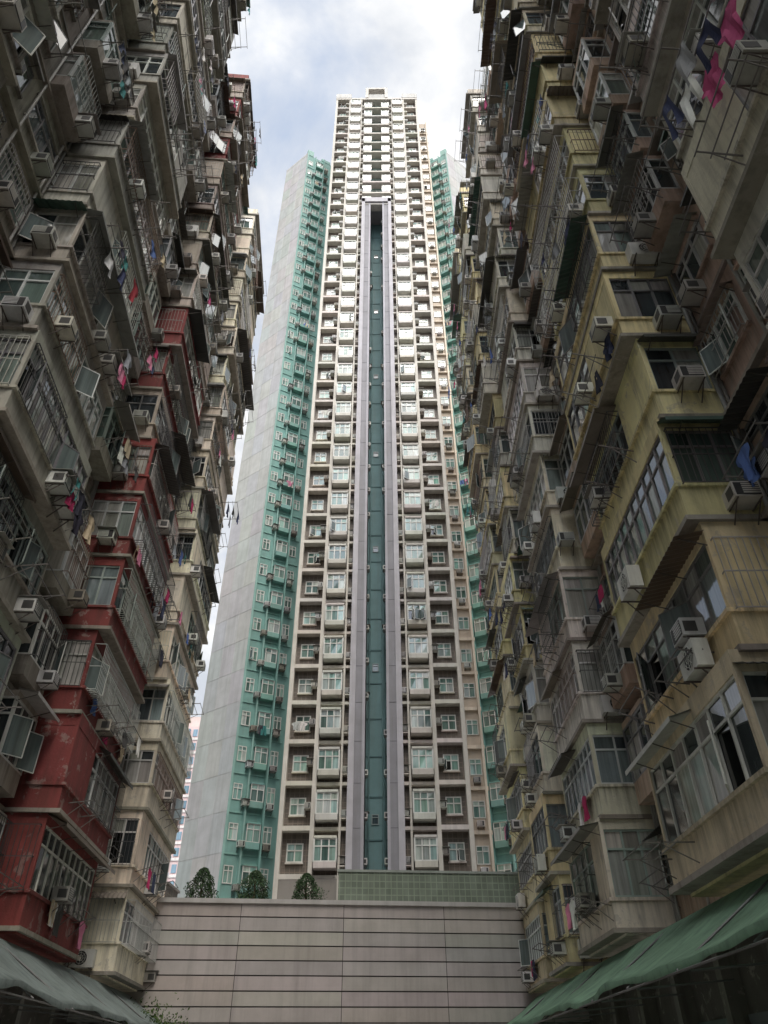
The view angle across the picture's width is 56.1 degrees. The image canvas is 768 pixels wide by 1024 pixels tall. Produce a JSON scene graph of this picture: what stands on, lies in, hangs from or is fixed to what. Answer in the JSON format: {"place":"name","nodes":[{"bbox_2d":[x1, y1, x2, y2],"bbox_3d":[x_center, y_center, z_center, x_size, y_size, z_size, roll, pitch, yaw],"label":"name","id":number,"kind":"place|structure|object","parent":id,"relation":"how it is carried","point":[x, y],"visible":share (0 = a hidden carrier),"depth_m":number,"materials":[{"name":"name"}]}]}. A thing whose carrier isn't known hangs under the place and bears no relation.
{"place":"outdoors","nodes":[
{"label":"outdoors","id":0,"kind":"place"},
{"bbox_2d":[103,992,189,1023],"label":"courtyard bush","id":1,"kind":"object","parent":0,"point":[159,1016],"visible":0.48,"depth_m":30.39,"materials":[{"name":"plant"}]},
{"bbox_2d":[164,881,179,896],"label":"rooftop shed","id":2,"kind":"structure","parent":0,"point":[173,892],"depth_m":39.99,"materials":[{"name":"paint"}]},
{"bbox_2d":[167,717,200,885],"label":"distant apartment tower","id":3,"kind":"structure","parent":0,"point":[194,724],"depth_m":144.64,"materials":[{"name":"paint"}]},
{"bbox_2d":[190,0,485,716],"label":"sky","id":4,"kind":"structure","parent":0,"point":[300,55],"materials":[{"name":"white"}]},
{"bbox_2d":[338,869,519,902],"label":"green tiled parapet","id":5,"kind":"structure","parent":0,"point":[427,885],"depth_m":39.02,"materials":[{"name":"tile"}]},
{"label":"ground","id":6,"kind":"structure","parent":0,"visible":0},
{"bbox_2d":[0,0,266,1023],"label":"red and cream apartment block","id":7,"kind":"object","parent":6,"relation":"on","point":[130,280],"visible":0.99,"depth_m":26.41,"materials":[{"name":"paint"}]},
{"bbox_2d":[0,938,161,1023],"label":"pale tarpaulin awning","id":8,"kind":"object","parent":7,"relation":"attached to","point":[57,985],"visible":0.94,"depth_m":19.54,"materials":[{"name":"fabric"}]},
{"bbox_2d":[0,0,259,953],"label":"windows","id":9,"kind":"structure","parent":7,"relation":"in","point":[20,746],"depth_m":25.60,"materials":[{"name":"glass"}]},
{"bbox_2d":[67,897,589,1023],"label":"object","id":10,"kind":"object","parent":6,"relation":"on","point":[254,961],"visible":0.47,"depth_m":34.15,"materials":[{"name":"tile"}]},
{"bbox_2d":[446,0,767,1023],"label":"yellow apartment block","id":11,"kind":"structure","parent":6,"relation":"on","point":[608,306],"depth_m":21.41,"materials":[{"name":"paint"}]},
{"bbox_2d":[456,0,767,966],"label":"windows","id":12,"kind":"structure","parent":11,"relation":"in","point":[709,761],"depth_m":21.06,"materials":[{"name":"glass"}]},
{"bbox_2d":[507,873,767,1023],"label":"green awning","id":13,"kind":"object","parent":11,"relation":"attached to","point":[724,923],"visible":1,"depth_m":14.46,"materials":[{"name":"fabric"}]},
{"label":"deck","id":14,"kind":"structure","parent":6,"relation":"on","visible":0},
{"bbox_2d":[184,867,218,897],"bbox_3d":[-9.779,20.016,38.125,1.883,2.260,2.131,21,-43,-25],"label":"conifer shrub","id":15,"kind":"object","parent":14,"relation":"on","point":[204,875],"visible":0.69,"depth_m":38.05,"materials":[{"name":"plant"}]},
{"bbox_2d":[234,870,270,898],"bbox_3d":[-6.975,19.925,37.918,1.882,2.115,2.289,0,-38,0],"label":"conifer shrub","id":16,"kind":"object","parent":14,"relation":"on","point":[256,875],"visible":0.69,"depth_m":37.99,"materials":[{"name":"plant"}]},
{"bbox_2d":[291,872,328,899],"bbox_3d":[-3.987,20.305,38.340,2.232,2.004,1.960,0,-38,0],"label":"conifer shrub","id":17,"kind":"object","parent":14,"relation":"on","point":[306,878],"visible":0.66,"depth_m":38.17,"materials":[{"name":"plant"}]},
{"bbox_2d":[175,88,517,899],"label":"residential tower","id":18,"kind":"structure","parent":14,"relation":"on","point":[349,720],"depth_m":62.74,"materials":[{"name":"paint"}]},
{"bbox_2d":[222,99,511,886],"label":"windows","id":19,"kind":"structure","parent":18,"relation":"in","point":[425,848],"depth_m":62.08,"materials":[{"name":"glass"}]}
]}

